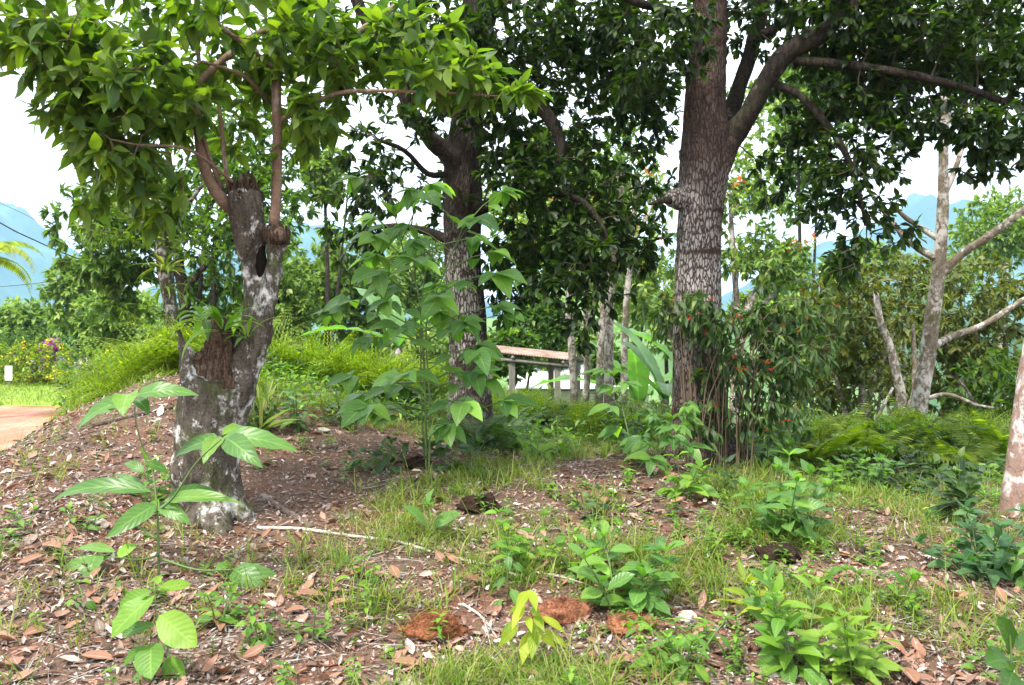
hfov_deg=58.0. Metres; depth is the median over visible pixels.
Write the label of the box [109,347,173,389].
bracken fern
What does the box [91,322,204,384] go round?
bracken fern
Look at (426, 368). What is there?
bracken fern
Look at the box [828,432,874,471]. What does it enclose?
undergrowth plant
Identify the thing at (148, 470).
leafy weed
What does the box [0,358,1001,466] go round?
tall grass
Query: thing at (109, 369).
bracken fern
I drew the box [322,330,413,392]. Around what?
bracken fern
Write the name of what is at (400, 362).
bracken fern
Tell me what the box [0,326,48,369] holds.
green bush
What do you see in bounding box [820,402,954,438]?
bracken fern
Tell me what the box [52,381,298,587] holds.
broad leaf sapling
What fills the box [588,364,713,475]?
medium sapling
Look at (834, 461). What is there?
undergrowth plant
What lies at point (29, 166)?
sky
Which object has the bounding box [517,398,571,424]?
bracken fern
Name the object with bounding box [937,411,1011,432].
bracken fern
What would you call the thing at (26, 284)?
overhead wire
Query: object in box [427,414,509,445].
sword fern
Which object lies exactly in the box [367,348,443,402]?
bracken fern
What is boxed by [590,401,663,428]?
bracken fern
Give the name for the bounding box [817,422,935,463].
bracken fern
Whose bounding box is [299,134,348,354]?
distant tree
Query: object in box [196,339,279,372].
bracken fern
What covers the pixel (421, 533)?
soil crumbs
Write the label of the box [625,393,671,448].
undergrowth plant
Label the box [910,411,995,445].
bracken fern
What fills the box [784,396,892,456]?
bracken fern
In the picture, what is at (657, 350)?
distant tree
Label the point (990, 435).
bracken fern
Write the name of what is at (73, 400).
bracken fern
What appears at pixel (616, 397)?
undergrowth plant
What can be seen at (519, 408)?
bracken fern
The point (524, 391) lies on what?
bracken fern
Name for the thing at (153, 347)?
bracken fern
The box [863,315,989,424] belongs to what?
shrub
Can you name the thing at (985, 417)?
bracken fern
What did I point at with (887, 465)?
undergrowth plant
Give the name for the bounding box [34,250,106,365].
distant tree
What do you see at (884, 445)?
undergrowth plant
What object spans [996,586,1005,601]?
dry leaf
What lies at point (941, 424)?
undergrowth plant
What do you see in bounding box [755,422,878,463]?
bracken fern
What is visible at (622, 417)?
undergrowth plant
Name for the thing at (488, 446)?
sword fern
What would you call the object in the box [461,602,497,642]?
fallen stick
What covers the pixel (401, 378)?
bracken fern
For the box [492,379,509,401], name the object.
bracken fern
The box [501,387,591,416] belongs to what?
bracken fern
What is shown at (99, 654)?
dry leaf
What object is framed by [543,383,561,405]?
undergrowth plant
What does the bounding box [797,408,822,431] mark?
undergrowth plant
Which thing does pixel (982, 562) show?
spreading bush
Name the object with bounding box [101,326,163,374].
bracken fern
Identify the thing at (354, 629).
dry leaf
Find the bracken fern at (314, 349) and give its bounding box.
[274,320,354,384]
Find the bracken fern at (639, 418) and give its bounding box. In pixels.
[589,406,671,425]
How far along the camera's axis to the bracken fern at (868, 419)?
10.58 m
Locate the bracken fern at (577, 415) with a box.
[555,403,601,435]
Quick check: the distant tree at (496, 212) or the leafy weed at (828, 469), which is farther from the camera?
the distant tree at (496, 212)
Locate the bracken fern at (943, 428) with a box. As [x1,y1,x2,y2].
[918,415,975,435]
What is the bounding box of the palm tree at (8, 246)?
[0,240,42,294]
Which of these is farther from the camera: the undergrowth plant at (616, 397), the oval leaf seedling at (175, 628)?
the undergrowth plant at (616, 397)
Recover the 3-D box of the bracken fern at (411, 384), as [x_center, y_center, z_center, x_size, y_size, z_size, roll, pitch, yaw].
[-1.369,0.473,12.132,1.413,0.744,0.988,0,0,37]
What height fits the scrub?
16.662 m
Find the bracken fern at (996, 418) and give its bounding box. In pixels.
[930,409,1012,430]
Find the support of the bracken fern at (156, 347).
on the ground at (394, 561)
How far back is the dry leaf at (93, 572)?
5.53 m
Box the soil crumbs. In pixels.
[1,429,1021,684]
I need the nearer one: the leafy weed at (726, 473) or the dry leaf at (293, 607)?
the dry leaf at (293, 607)
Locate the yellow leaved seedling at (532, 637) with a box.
[498,590,566,667]
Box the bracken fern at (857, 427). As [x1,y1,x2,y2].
[792,411,898,443]
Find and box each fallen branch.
[91,405,173,427]
[258,492,314,527]
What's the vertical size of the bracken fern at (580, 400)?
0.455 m
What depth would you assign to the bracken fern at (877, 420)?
11.08 m
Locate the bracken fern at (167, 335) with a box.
[137,325,275,356]
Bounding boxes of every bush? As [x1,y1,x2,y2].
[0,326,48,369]
[0,336,79,385]
[0,341,30,378]
[29,360,45,382]
[35,327,105,351]
[38,337,61,368]
[45,342,87,378]
[45,369,77,386]
[56,358,68,382]
[71,358,98,375]
[78,345,108,372]
[627,278,858,471]
[908,497,1023,587]
[920,446,989,523]
[977,524,1023,588]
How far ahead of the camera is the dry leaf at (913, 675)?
4.28 m
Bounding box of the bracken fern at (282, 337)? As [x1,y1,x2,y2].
[193,306,307,374]
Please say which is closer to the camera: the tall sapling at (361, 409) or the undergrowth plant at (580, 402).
the tall sapling at (361, 409)
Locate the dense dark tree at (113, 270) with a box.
[35,60,323,338]
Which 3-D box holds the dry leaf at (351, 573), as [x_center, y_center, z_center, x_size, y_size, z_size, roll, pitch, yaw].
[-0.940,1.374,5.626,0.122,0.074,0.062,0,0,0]
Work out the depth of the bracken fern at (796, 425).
10.40 m
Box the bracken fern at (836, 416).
[796,400,879,435]
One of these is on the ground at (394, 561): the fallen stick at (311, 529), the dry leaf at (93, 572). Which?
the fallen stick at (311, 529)
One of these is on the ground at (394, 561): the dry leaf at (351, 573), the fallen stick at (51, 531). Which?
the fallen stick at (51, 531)
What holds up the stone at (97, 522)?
on the ground at (394, 561)
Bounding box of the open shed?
[489,345,583,407]
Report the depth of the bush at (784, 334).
8.48 m
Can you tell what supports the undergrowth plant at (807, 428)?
on the ground at (394, 561)
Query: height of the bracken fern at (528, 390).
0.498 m
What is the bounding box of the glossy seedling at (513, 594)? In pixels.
[490,545,522,605]
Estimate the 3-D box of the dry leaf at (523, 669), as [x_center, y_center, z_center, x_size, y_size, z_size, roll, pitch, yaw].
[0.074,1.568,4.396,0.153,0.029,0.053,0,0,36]
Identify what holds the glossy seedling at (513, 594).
on the ground at (394, 561)
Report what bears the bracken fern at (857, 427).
on the ground at (394, 561)
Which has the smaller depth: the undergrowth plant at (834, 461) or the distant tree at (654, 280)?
the undergrowth plant at (834, 461)
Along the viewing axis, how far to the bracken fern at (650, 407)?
11.28 m
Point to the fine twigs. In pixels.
(98, 647)
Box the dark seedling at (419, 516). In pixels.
[402,489,460,539]
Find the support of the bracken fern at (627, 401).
on the ground at (394, 561)
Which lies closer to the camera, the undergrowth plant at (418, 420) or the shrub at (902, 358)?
the undergrowth plant at (418, 420)
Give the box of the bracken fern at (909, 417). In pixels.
[870,403,968,437]
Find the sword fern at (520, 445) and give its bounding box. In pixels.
[475,419,583,452]
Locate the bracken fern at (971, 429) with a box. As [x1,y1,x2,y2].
[912,408,1011,443]
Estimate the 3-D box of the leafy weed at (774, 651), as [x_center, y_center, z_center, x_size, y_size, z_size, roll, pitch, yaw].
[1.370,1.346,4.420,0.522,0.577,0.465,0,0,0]
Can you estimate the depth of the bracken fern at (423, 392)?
12.06 m
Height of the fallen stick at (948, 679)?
0.068 m
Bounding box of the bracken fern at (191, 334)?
[97,308,304,362]
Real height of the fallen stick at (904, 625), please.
0.084 m
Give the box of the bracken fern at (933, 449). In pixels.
[913,435,1007,467]
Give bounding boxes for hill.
[1,301,371,361]
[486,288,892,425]
[804,288,1023,424]
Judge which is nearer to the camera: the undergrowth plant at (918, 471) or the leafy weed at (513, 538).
the leafy weed at (513, 538)
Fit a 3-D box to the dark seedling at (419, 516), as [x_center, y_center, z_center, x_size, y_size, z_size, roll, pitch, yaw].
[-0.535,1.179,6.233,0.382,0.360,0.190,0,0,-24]
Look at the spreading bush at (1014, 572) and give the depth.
5.67 m
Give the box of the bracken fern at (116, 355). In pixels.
[81,337,157,366]
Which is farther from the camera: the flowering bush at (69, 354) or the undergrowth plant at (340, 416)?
the flowering bush at (69, 354)
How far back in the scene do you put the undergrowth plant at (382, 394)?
11.65 m
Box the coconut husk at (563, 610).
[529,594,595,625]
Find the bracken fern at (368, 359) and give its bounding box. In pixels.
[318,350,413,388]
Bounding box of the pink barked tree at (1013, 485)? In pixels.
[998,342,1023,518]
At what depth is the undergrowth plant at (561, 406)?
11.41 m
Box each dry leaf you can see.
[8,657,21,663]
[18,553,43,562]
[23,625,49,634]
[40,540,60,546]
[81,650,113,658]
[89,566,100,577]
[144,535,164,544]
[212,614,225,630]
[243,644,264,656]
[285,605,305,612]
[294,588,321,594]
[344,626,357,633]
[347,561,367,574]
[389,565,399,577]
[392,656,422,664]
[460,573,484,580]
[517,668,540,675]
[586,650,598,659]
[603,654,635,665]
[878,636,906,655]
[899,667,919,682]
[911,637,925,655]
[950,591,967,598]
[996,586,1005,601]
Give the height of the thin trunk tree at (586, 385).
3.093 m
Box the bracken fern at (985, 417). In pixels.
[936,409,1003,432]
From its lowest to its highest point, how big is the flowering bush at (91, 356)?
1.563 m
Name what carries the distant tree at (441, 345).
on the ground at (394, 561)
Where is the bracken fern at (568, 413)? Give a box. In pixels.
[523,390,602,428]
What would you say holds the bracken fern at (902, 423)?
on the ground at (394, 561)
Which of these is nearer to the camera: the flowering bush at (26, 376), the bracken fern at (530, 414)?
the bracken fern at (530, 414)
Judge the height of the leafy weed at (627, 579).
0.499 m
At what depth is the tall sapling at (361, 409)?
7.74 m
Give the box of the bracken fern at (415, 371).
[396,361,448,401]
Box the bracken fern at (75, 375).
[34,352,115,407]
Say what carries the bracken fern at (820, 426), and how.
on the ground at (394, 561)
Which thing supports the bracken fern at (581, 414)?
on the ground at (394, 561)
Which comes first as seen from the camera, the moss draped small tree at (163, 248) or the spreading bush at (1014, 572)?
the spreading bush at (1014, 572)
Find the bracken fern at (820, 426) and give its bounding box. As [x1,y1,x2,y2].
[757,407,858,449]
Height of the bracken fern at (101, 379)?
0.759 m
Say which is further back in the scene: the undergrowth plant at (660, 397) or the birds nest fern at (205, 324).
the undergrowth plant at (660, 397)
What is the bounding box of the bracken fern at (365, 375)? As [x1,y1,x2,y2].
[335,361,384,394]
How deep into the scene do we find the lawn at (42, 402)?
27.22 m
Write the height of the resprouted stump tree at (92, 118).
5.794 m
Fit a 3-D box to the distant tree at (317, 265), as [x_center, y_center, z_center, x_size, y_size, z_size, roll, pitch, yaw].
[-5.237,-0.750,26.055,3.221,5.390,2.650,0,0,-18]
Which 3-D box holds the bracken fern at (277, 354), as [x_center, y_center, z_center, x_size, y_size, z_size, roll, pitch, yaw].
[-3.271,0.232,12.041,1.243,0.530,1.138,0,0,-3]
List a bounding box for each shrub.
[730,448,839,543]
[779,360,869,426]
[798,271,916,420]
[856,250,955,415]
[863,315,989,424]
[905,249,1023,424]
[939,342,1020,427]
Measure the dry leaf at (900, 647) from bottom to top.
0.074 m
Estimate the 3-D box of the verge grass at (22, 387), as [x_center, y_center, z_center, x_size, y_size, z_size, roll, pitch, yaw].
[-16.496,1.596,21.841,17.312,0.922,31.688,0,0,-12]
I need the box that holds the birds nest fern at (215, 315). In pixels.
[182,297,261,357]
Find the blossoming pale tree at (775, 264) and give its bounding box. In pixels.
[500,71,824,423]
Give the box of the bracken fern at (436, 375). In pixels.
[407,359,448,402]
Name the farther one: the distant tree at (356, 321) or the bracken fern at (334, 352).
the distant tree at (356, 321)
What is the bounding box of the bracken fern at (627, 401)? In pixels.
[580,392,641,414]
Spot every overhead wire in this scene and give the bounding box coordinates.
[0,222,79,258]
[0,279,60,286]
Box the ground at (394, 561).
[0,375,1023,684]
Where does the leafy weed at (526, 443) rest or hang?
on the ground at (394, 561)
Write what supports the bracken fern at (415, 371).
on the ground at (394, 561)
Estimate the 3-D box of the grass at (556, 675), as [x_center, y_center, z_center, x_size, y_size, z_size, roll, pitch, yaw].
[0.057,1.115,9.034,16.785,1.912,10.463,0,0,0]
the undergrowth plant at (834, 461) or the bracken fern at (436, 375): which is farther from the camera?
the bracken fern at (436, 375)
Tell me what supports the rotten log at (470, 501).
on the ground at (394, 561)
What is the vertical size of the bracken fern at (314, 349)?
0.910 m
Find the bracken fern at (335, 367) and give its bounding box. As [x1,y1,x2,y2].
[266,349,385,386]
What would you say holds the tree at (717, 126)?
on the ground at (394, 561)
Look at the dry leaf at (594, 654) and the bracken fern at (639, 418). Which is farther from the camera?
the bracken fern at (639, 418)
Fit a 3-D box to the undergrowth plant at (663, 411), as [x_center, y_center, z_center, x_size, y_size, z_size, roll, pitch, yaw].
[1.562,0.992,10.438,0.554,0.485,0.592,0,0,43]
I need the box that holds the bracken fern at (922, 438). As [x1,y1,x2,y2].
[865,427,955,463]
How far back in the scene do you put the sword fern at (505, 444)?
9.12 m
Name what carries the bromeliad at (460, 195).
attached to the dark leaved tree at (538, 169)
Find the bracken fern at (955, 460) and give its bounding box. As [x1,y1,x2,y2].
[898,416,1006,476]
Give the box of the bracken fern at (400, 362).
[316,345,436,390]
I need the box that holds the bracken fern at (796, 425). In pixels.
[734,411,819,444]
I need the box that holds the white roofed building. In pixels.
[515,364,652,414]
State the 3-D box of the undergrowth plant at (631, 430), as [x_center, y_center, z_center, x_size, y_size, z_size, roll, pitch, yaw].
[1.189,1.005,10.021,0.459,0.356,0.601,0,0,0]
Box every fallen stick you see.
[0,529,109,538]
[0,574,144,604]
[253,526,598,589]
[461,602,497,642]
[835,608,1013,647]
[947,644,1004,681]
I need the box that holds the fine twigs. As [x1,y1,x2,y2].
[0,375,1023,684]
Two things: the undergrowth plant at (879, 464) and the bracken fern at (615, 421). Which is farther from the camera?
the bracken fern at (615, 421)
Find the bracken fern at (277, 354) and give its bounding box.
[265,345,305,373]
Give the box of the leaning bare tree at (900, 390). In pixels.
[836,251,994,426]
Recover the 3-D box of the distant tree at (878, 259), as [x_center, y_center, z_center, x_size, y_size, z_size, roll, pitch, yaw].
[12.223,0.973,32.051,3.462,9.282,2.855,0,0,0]
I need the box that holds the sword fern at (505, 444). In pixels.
[462,408,548,452]
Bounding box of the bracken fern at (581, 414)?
[558,394,633,438]
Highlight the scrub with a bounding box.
[51,310,883,427]
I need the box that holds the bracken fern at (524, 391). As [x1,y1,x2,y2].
[505,383,550,397]
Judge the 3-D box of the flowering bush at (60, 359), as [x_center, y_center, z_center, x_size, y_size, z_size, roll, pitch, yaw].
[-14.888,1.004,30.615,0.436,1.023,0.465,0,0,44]
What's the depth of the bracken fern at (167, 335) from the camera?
11.84 m
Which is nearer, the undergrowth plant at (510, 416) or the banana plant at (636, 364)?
the undergrowth plant at (510, 416)
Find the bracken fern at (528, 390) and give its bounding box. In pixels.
[493,386,562,401]
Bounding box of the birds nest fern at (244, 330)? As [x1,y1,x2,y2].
[222,317,275,345]
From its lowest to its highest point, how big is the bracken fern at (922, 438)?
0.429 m
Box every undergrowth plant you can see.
[248,394,291,426]
[266,348,306,386]
[279,383,317,432]
[286,362,321,387]
[301,377,377,430]
[374,384,414,402]
[395,380,439,419]
[407,395,447,426]
[492,402,533,431]
[493,391,508,426]
[493,405,544,447]
[496,418,544,451]
[510,403,554,439]
[522,427,573,455]
[533,385,595,403]
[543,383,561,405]
[543,405,568,435]
[551,412,588,439]
[599,417,642,445]
[603,396,655,439]
[607,392,650,435]
[619,395,661,410]
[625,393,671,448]
[628,409,671,441]
[731,422,781,466]
[735,426,805,467]
[741,429,793,473]
[755,408,822,462]
[755,412,806,459]
[759,419,804,465]
[772,416,820,459]
[774,424,819,464]
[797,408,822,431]
[815,441,856,466]
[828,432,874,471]
[832,446,896,493]
[832,446,903,485]
[835,443,899,480]
[840,450,904,490]
[868,414,903,461]
[872,415,900,455]
[883,413,930,464]
[883,457,954,496]
[892,440,945,482]
[898,417,940,468]
[919,415,948,445]
[919,420,984,472]
[947,463,1002,496]
[974,444,1007,481]
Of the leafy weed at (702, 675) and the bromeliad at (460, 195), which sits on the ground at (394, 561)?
the leafy weed at (702, 675)
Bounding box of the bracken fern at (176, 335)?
[135,317,206,379]
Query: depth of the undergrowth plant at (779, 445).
8.84 m
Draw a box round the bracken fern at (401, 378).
[305,353,448,402]
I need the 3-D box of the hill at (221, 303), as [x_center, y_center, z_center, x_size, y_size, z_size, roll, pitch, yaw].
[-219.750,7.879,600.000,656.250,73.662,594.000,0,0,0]
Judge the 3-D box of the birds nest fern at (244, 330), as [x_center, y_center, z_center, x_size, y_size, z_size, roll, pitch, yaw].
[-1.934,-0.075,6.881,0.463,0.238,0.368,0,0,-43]
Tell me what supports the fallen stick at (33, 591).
on the ground at (394, 561)
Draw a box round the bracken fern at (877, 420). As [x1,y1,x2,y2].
[862,410,904,427]
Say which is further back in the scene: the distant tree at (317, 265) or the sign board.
the sign board
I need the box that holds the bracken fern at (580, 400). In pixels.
[572,398,603,409]
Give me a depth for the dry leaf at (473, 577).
5.42 m
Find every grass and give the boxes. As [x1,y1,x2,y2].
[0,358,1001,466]
[0,361,1023,684]
[0,374,87,451]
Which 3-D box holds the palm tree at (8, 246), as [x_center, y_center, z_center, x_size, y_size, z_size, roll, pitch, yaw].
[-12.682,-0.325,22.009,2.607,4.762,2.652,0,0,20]
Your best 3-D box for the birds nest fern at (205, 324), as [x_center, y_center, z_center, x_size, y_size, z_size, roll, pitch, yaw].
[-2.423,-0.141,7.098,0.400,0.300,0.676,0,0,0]
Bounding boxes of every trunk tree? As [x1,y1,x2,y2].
[556,198,594,405]
[575,220,605,405]
[590,134,639,405]
[598,120,644,405]
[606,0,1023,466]
[612,119,665,405]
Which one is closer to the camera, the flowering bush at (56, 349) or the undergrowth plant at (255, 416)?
the undergrowth plant at (255, 416)
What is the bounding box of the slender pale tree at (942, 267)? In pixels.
[866,1,1023,420]
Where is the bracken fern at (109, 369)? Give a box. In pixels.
[29,338,174,406]
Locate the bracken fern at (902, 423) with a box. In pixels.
[866,390,988,447]
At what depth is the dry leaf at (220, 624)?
4.91 m
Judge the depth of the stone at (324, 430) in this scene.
9.36 m
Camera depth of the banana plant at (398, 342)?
12.54 m
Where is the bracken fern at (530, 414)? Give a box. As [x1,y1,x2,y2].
[493,396,555,422]
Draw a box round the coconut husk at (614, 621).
[600,609,658,636]
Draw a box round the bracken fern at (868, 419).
[861,416,932,441]
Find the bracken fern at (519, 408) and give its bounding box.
[493,391,544,426]
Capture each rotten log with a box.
[400,456,431,468]
[454,493,503,511]
[752,539,801,563]
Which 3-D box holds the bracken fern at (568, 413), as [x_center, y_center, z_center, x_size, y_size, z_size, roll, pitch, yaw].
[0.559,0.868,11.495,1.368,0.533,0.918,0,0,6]
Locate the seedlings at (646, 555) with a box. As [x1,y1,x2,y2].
[0,369,1003,684]
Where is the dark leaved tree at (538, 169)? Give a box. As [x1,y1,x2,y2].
[314,0,684,451]
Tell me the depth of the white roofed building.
27.55 m
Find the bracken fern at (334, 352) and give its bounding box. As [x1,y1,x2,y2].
[282,326,368,386]
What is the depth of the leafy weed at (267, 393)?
9.12 m
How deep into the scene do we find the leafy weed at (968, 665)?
4.38 m
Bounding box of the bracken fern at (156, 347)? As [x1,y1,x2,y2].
[94,302,293,372]
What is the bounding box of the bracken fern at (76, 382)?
[25,369,129,424]
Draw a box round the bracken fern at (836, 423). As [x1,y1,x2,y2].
[816,415,851,436]
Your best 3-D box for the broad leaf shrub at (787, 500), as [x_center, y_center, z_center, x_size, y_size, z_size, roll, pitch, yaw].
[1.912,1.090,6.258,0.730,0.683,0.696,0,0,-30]
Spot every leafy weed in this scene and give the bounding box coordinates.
[0,506,38,527]
[59,500,113,531]
[64,577,121,610]
[131,448,172,511]
[194,577,247,628]
[234,599,282,653]
[247,378,298,429]
[278,607,332,645]
[336,550,379,586]
[346,435,411,474]
[416,420,495,477]
[483,507,552,582]
[502,427,567,461]
[538,516,622,584]
[566,520,686,619]
[569,483,610,523]
[625,611,736,684]
[654,451,719,498]
[706,453,745,494]
[715,558,823,618]
[740,561,852,684]
[802,595,904,684]
[817,457,862,494]
[829,564,875,598]
[867,561,926,611]
[959,637,1015,680]
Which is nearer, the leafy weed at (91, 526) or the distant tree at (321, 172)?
the leafy weed at (91, 526)
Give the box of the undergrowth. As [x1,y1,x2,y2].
[256,357,1009,458]
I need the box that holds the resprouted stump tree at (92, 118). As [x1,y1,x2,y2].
[0,0,557,535]
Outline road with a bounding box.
[0,406,65,449]
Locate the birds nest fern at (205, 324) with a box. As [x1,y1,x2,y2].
[172,306,232,340]
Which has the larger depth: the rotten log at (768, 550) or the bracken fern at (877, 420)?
the bracken fern at (877, 420)
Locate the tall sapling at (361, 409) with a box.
[310,175,539,471]
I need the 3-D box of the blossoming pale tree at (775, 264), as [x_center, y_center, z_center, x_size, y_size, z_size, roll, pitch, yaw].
[3.491,-1.859,21.504,7.644,9.200,3.704,0,0,0]
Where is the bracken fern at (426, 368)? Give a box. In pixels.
[378,355,448,403]
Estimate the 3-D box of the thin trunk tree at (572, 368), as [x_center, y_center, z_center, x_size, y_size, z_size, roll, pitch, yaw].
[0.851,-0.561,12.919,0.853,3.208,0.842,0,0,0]
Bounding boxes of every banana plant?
[300,287,446,407]
[531,337,672,411]
[578,322,727,411]
[614,325,742,359]
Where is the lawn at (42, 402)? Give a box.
[0,362,97,405]
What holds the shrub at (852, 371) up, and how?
on the ground at (394, 561)
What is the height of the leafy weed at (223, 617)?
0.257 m
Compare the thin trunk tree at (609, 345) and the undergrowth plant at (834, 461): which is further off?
the thin trunk tree at (609, 345)
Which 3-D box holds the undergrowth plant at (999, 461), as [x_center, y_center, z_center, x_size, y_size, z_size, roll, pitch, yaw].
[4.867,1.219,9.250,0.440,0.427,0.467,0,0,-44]
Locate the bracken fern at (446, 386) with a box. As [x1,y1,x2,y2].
[368,355,492,402]
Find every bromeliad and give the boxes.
[129,248,196,286]
[131,277,187,311]
[445,182,485,209]
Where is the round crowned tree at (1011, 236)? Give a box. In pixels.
[905,184,1023,424]
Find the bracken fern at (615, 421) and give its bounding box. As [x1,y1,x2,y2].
[586,401,659,435]
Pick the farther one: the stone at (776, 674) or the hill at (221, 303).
the hill at (221, 303)
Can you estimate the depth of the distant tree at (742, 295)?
29.60 m
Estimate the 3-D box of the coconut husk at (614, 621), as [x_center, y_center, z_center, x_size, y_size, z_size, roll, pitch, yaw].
[0.606,1.450,4.801,0.286,0.142,0.284,0,0,44]
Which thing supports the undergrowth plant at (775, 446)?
on the ground at (394, 561)
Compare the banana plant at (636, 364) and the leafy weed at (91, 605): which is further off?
the banana plant at (636, 364)
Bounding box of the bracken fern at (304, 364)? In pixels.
[268,332,337,376]
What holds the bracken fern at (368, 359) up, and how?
on the ground at (394, 561)
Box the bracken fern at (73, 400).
[55,389,91,412]
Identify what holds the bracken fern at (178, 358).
on the ground at (394, 561)
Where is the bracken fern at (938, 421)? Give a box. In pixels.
[927,410,946,428]
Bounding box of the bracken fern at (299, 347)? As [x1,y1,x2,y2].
[280,330,369,366]
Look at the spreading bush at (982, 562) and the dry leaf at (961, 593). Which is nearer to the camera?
the dry leaf at (961, 593)
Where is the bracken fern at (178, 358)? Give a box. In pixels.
[96,323,234,361]
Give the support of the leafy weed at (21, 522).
on the ground at (394, 561)
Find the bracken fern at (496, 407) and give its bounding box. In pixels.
[441,387,558,411]
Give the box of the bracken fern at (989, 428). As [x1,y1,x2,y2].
[940,403,1011,453]
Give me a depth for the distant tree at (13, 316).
39.46 m
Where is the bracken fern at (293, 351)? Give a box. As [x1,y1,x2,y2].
[267,337,357,376]
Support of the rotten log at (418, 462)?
on the ground at (394, 561)
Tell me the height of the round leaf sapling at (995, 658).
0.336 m
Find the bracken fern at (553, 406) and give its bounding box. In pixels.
[529,391,567,428]
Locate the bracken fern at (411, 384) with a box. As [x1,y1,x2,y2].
[368,352,435,404]
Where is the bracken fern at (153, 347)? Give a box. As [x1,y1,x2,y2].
[102,324,178,367]
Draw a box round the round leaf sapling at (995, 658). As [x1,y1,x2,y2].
[985,613,1023,684]
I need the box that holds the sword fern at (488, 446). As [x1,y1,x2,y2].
[441,419,516,451]
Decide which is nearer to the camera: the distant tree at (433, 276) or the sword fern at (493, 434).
the sword fern at (493, 434)
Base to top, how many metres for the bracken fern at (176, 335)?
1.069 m
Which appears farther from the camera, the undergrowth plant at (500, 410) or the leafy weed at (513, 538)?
the undergrowth plant at (500, 410)
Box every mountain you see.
[0,201,80,319]
[144,222,503,337]
[721,193,1023,324]
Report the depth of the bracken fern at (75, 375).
12.21 m
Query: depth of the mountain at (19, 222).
2191.32 m
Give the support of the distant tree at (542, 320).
on the ground at (394, 561)
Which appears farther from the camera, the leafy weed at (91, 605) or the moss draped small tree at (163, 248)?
the moss draped small tree at (163, 248)
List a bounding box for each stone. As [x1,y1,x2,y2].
[86,518,106,524]
[318,427,330,432]
[678,611,693,624]
[766,671,780,678]
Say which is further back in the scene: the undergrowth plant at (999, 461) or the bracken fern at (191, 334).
the bracken fern at (191, 334)
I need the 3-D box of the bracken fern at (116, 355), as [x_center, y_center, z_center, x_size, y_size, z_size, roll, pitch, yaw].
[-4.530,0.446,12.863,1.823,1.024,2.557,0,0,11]
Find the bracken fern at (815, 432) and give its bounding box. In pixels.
[799,423,829,451]
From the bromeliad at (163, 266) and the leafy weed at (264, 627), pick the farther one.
the bromeliad at (163, 266)
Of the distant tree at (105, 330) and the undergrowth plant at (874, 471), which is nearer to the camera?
the undergrowth plant at (874, 471)
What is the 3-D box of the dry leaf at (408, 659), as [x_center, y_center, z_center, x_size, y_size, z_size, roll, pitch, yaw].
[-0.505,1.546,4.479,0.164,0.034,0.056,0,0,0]
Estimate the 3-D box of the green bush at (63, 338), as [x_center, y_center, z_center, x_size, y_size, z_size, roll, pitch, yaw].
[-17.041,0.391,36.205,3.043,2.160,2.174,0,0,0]
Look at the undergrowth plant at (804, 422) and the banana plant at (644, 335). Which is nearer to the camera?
the undergrowth plant at (804, 422)
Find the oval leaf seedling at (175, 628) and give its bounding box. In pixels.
[111,576,196,682]
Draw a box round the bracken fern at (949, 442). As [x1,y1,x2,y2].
[941,428,971,448]
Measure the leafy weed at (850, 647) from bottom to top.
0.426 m
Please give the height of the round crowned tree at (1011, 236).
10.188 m
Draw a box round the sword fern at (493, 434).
[440,413,532,451]
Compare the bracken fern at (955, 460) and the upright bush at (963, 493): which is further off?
the bracken fern at (955, 460)
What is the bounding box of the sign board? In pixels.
[5,366,11,385]
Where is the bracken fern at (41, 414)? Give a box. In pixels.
[14,406,64,430]
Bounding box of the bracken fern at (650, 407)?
[611,398,670,427]
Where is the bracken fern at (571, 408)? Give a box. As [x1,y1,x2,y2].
[546,399,594,416]
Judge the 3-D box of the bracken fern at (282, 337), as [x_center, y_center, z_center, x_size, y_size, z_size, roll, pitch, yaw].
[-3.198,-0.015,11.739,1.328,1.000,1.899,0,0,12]
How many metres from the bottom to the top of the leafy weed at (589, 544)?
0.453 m
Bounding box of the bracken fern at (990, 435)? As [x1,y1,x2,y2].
[956,405,1009,462]
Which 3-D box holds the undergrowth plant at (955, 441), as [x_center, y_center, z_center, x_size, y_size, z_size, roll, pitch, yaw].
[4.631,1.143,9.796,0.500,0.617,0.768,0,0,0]
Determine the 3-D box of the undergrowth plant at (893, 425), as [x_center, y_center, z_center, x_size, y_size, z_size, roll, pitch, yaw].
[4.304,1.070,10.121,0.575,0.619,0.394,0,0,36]
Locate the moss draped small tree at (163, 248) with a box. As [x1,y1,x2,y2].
[71,173,228,371]
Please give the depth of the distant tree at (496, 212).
33.75 m
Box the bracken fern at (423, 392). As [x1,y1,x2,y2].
[390,374,448,405]
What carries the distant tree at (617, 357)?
on the ground at (394, 561)
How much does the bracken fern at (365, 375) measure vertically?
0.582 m
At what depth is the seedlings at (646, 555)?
5.83 m
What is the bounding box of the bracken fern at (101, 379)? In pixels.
[53,361,148,410]
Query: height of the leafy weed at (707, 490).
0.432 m
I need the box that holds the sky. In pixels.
[0,0,1023,309]
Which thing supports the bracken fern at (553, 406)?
on the ground at (394, 561)
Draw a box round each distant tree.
[0,295,59,369]
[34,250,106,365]
[69,289,163,359]
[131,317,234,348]
[234,252,323,377]
[283,224,376,355]
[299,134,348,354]
[315,257,408,362]
[380,221,445,331]
[381,319,487,398]
[482,125,612,332]
[487,325,540,395]
[511,292,577,370]
[540,326,597,364]
[582,342,628,393]
[588,185,664,348]
[616,267,723,401]
[723,287,818,396]
[747,51,852,415]
[755,288,860,422]
[815,237,916,428]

